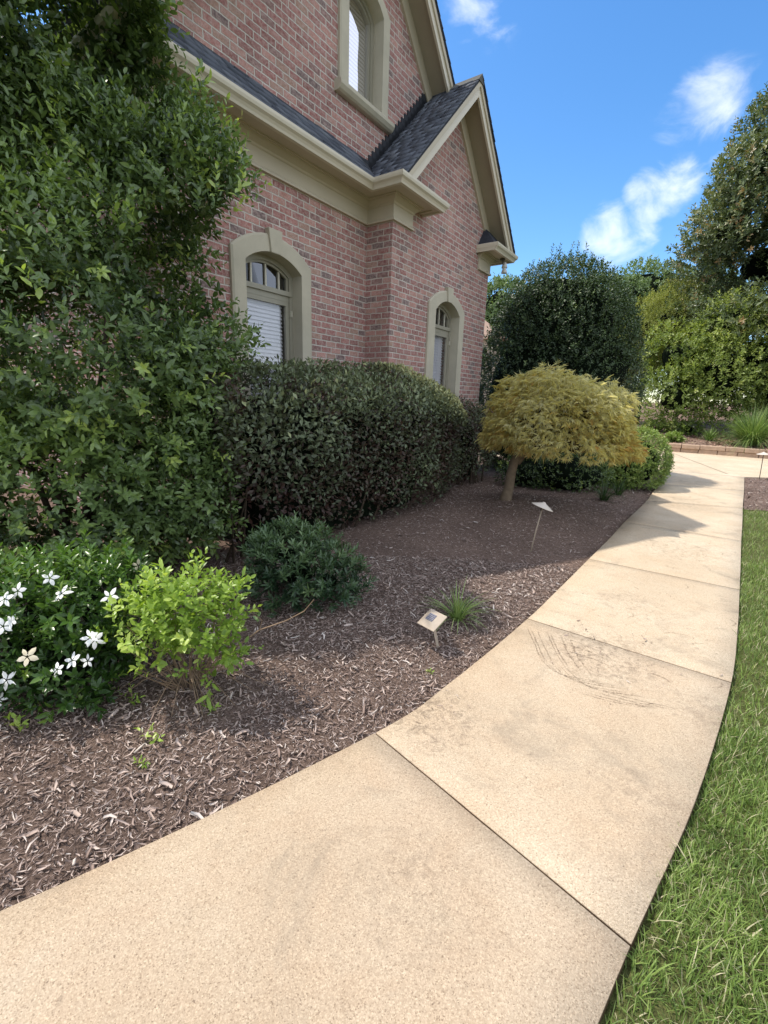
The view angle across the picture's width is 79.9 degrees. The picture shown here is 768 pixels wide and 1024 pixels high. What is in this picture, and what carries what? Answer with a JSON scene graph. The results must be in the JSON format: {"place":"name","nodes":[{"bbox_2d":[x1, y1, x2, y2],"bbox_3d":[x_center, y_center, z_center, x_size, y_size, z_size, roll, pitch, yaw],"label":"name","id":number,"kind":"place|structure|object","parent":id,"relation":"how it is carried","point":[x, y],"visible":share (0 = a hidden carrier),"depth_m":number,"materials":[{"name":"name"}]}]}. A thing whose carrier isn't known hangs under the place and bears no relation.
{"place":"outdoors","nodes":[
{"label":"outdoors","id":0,"kind":"place"},
{"bbox_2d":[0,0,517,526],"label":"brick house","id":1,"kind":"structure","parent":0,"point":[372,224],"depth_m":6.20,"materials":[{"name":"brick"}]},
{"bbox_2d":[228,227,311,399],"bbox_3d":[-1.511,-2.051,5.762,0.640,2.597,1.396,11,17,34],"label":"window","id":2,"kind":"structure","parent":1,"relation":"in","point":[269,278],"depth_m":5.67,"materials":[{"name":"paint"}]},
{"bbox_2d":[334,0,394,134],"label":"window","id":3,"kind":"structure","parent":1,"relation":"in","point":[362,80],"depth_m":6.22,"materials":[{"name":"paint"}]},
{"bbox_2d":[422,287,464,441],"bbox_3d":[1.009,-2.598,8.239,0.351,2.603,1.430,11,17,34],"label":"window","id":4,"kind":"structure","parent":1,"relation":"in","point":[445,313],"depth_m":8.34,"materials":[{"name":"paint"}]},
{"bbox_2d":[0,457,658,910],"bbox_3d":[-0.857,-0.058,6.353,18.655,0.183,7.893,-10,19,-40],"label":"mulch bed","id":5,"kind":"object","parent":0,"point":[498,511],"visible":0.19,"depth_m":2.57,"materials":[{"name":"brown wood"}]},
{"bbox_2d":[2,712,28,732],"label":"weed","id":6,"kind":"object","parent":5,"relation":"on","point":[17,720],"visible":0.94,"depth_m":2.11,"materials":[{"name":"green plant"}]},
{"bbox_2d":[0,529,179,724],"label":"flowering shrub","id":7,"kind":"object","parent":5,"relation":"on","point":[52,625],"visible":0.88,"depth_m":2.27,"materials":[{"name":"green plant"}]},
{"bbox_2d":[113,683,145,704],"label":"weed","id":8,"kind":"object","parent":5,"relation":"on","point":[132,697],"visible":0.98,"depth_m":2.30,"materials":[{"name":"green plant"}]},
{"bbox_2d":[0,0,272,597],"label":"evergreen shrub","id":9,"kind":"object","parent":5,"relation":"on","point":[116,142],"visible":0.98,"depth_m":3.17,"materials":[{"name":"green plant"}]},
{"bbox_2d":[133,754,150,768],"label":"weed","id":10,"kind":"object","parent":5,"relation":"on","point":[142,763],"visible":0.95,"depth_m":1.95,"materials":[{"name":"green plant"}]},
{"bbox_2d":[132,723,164,743],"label":"weed","id":11,"kind":"object","parent":5,"relation":"on","point":[155,733],"visible":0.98,"depth_m":2.07,"materials":[{"name":"green plant"}]},
{"bbox_2d":[89,547,313,718],"bbox_3d":[-0.913,0.578,2.345,1.064,0.848,0.674,2,14,0],"label":"lime bush","id":12,"kind":"object","parent":5,"relation":"on","point":[179,634],"visible":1,"depth_m":2.26,"materials":[{"name":"green plant"}]},
{"bbox_2d":[201,697,220,714],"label":"weed","id":13,"kind":"object","parent":5,"relation":"on","point":[217,705],"visible":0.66,"depth_m":2.28,"materials":[{"name":"green plant"}]},
{"bbox_2d":[227,511,378,618],"bbox_3d":[-0.594,0.393,3.530,1.138,0.771,0.920,2,14,0],"label":"laurel mound","id":14,"kind":"object","parent":5,"relation":"on","point":[295,570],"visible":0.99,"depth_m":3.35,"materials":[{"name":"green plant"}]},
{"bbox_2d":[146,341,468,572],"bbox_3d":[-0.149,-0.925,5.870,1.315,2.108,5.290,11,17,33],"label":"clipped hedge","id":15,"kind":"object","parent":5,"relation":"on","point":[334,460],"visible":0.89,"depth_m":4.77,"materials":[{"name":"green plant"}]},
{"bbox_2d":[417,609,446,647],"bbox_3d":[0.306,0.803,2.973,0.128,0.302,0.142,-11,19,-41],"label":"solar light","id":16,"kind":"object","parent":5,"relation":"on","point":[432,620],"visible":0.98,"depth_m":2.92,"materials":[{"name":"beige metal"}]},
{"bbox_2d":[421,574,494,632],"bbox_3d":[0.544,0.668,3.359,0.614,0.434,0.608,-3,15,-18],"label":"grass tuft","id":17,"kind":"object","parent":5,"relation":"on","point":[459,607],"visible":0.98,"depth_m":3.33,"materials":[{"name":"green plant"}]},
{"bbox_2d":[436,394,497,485],"bbox_3d":[1.732,-1.434,8.927,1.005,1.715,2.385,7,15,21],"label":"clipped hedge","id":18,"kind":"object","parent":5,"relation":"on","point":[470,463],"visible":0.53,"depth_m":8.53,"materials":[{"name":"green plant"}]},
{"bbox_2d":[530,502,552,551],"bbox_3d":[1.660,0.197,4.892,0.220,0.624,0.232,2,14,0],"label":"marker","id":19,"kind":"object","parent":5,"relation":"on","point":[542,505],"visible":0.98,"depth_m":4.82,"materials":[{"name":"white metal"}]},
{"bbox_2d":[493,452,617,493],"bbox_3d":[3.098,-0.773,8.362,2.161,0.868,1.132,6,15,15],"label":"bush","id":20,"kind":"object","parent":5,"relation":"on","point":[575,474],"visible":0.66,"depth_m":8.11,"materials":[{"name":"green plant"}]},
{"bbox_2d":[474,359,649,500],"bbox_3d":[2.469,-1.075,6.484,2.381,2.052,2.190,2,14,0],"label":"laceleaf maple","id":21,"kind":"object","parent":5,"relation":"on","point":[530,416],"visible":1,"depth_m":5.77,"materials":[{"name":"yellow plant"}]},
{"bbox_2d":[478,241,650,470],"bbox_3d":[3.854,-3.272,10.207,3.928,4.933,3.518,2,14,0],"label":"large bush","id":22,"kind":"object","parent":5,"relation":"on","point":[547,319],"visible":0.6,"depth_m":9.19,"materials":[{"name":"green plant"}]},
{"bbox_2d":[590,476,629,503],"bbox_3d":[3.609,-0.279,7.506,0.770,0.690,0.809,-5,16,-26],"label":"grass tuft","id":23,"kind":"object","parent":5,"relation":"on","point":[603,496],"visible":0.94,"depth_m":7.52,"materials":[{"name":"green plant"}]},
{"bbox_2d":[609,477,634,496],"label":"grass tuft","id":24,"kind":"object","parent":5,"relation":"on","point":[621,490],"visible":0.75,"depth_m":8.08,"materials":[{"name":"green plant"}]},
{"bbox_2d":[588,425,674,490],"bbox_3d":[4.753,-1.079,8.911,1.668,1.265,1.360,2,14,0],"label":"round bush","id":25,"kind":"object","parent":5,"relation":"on","point":[637,474],"visible":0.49,"depth_m":8.52,"materials":[{"name":"green plant"}]},
{"bbox_2d":[0,470,743,1023],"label":"path","id":26,"kind":"structure","parent":0,"point":[434,860],"depth_m":1.61,"materials":[{"name":"concrete"}]},
{"bbox_2d":[424,492,724,861],"bbox_3d":[3.304,0.358,5.309,1.302,0.027,8.947,12,17,36],"label":"loose debris","id":27,"kind":"object","parent":26,"relation":"on","point":[583,657],"visible":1,"depth_m":2.92,"materials":[{"name":"brown plant"}]},
{"bbox_2d":[530,520,735,707],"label":"path scuffs","id":28,"kind":"object","parent":26,"relation":"on","point":[591,658],"visible":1,"depth_m":2.65,"materials":[{"name":"brown"}]},
{"bbox_2d":[17,0,767,404],"label":"sky","id":29,"kind":"structure","parent":0,"point":[610,119],"materials":[{"name":"blue"}]},
{"bbox_2d":[478,402,767,448],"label":"bank","id":30,"kind":"structure","parent":0,"point":[696,441],"depth_m":19.08,"materials":[{"name":"soil"},{"name":"mulch"},{"name":"brick"}]},
{"bbox_2d":[646,420,670,431],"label":"bank plant","id":31,"kind":"object","parent":30,"relation":"on","point":[660,427],"visible":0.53,"depth_m":18.46,"materials":[{"name":"green plant"}]},
{"bbox_2d":[617,275,711,423],"bbox_3d":[11.902,-6.873,20.374,4.363,6.630,3.108,2,14,0],"label":"feathery tree","id":32,"kind":"object","parent":30,"relation":"on","point":[646,325],"visible":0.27,"depth_m":19.54,"materials":[{"name":"green plant"}]},
{"bbox_2d":[663,430,687,442],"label":"bank plant","id":33,"kind":"object","parent":30,"relation":"on","point":[675,436],"visible":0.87,"depth_m":16.49,"materials":[{"name":"green plant"}]},
{"bbox_2d":[668,417,706,435],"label":"bank plant","id":34,"kind":"object","parent":30,"relation":"on","point":[688,429],"visible":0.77,"depth_m":17.70,"materials":[{"name":"green plant"}]},
{"bbox_2d":[635,284,767,435],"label":"broadleaf bush","id":35,"kind":"object","parent":30,"relation":"on","point":[728,374],"visible":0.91,"depth_m":17.08,"materials":[{"name":"green plant"}]},
{"bbox_2d":[641,428,767,448],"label":"fallen leaves","id":36,"kind":"object","parent":30,"relation":"on","point":[714,444],"visible":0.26,"depth_m":16.43,"materials":[{"name":"brown plant"}]},
{"bbox_2d":[696,427,723,441],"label":"ornamental grass","id":37,"kind":"object","parent":30,"relation":"on","point":[710,436],"depth_m":16.58,"materials":[{"name":"green plant"}]},
{"bbox_2d":[658,81,767,422],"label":"magnolia tree","id":38,"kind":"object","parent":30,"relation":"on","point":[741,192],"visible":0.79,"depth_m":17.11,"materials":[{"name":"green plant"}]},
{"bbox_2d":[709,402,767,458],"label":"ornamental grass","id":39,"kind":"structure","parent":30,"relation":"on","point":[749,432],"depth_m":15.37,"materials":[{"name":"green plant"}]},
{"bbox_2d":[497,452,767,478],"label":"pavement","id":40,"kind":"structure","parent":0,"point":[746,467],"depth_m":12.74,"materials":[{"name":"concrete"}]},
{"bbox_2d":[650,441,767,458],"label":"garden wall","id":41,"kind":"structure","parent":40,"relation":"on","point":[712,450],"depth_m":15.36,"materials":[{"name":"brown stone"}]},
{"bbox_2d":[593,508,767,1023],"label":"lawn","id":42,"kind":"structure","parent":0,"point":[629,990],"depth_m":1.52,"materials":[{"name":"plant"}]},
{"bbox_2d":[744,477,767,510],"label":"mulch bed","id":43,"kind":"object","parent":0,"point":[763,499],"visible":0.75,"depth_m":8.59,"materials":[{"name":"brown wood"}]},
{"bbox_2d":[757,452,767,478],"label":"path light","id":44,"kind":"object","parent":43,"relation":"on","point":[763,453],"visible":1,"depth_m":10.51,"materials":[{"name":"white metal"}]},
{"label":"ground","id":45,"kind":"structure","parent":0,"visible":0},
{"bbox_2d":[479,321,507,403],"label":"neighbour house","id":46,"kind":"structure","parent":45,"relation":"on","point":[486,324],"depth_m":31.24,"materials":[{"name":"paint"}]},
{"bbox_2d":[485,272,528,352],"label":"tree","id":47,"kind":"object","parent":45,"relation":"on","point":[499,284],"visible":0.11,"depth_m":51.70,"materials":[{"name":"green plant"}]},
{"bbox_2d":[583,269,654,330],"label":"tree","id":48,"kind":"object","parent":45,"relation":"on","point":[643,282],"visible":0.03,"depth_m":50.49,"materials":[{"name":"green plant"}]},
{"bbox_2d":[617,253,697,377],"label":"tree","id":49,"kind":"object","parent":45,"relation":"on","point":[657,280],"visible":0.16,"depth_m":52.47,"materials":[{"name":"green plant"}]},
{"bbox_2d":[659,268,760,369],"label":"tree","id":50,"kind":"object","parent":45,"relation":"on","point":[728,281],"depth_m":53.37,"materials":[{"name":"green plant"}]}
]}

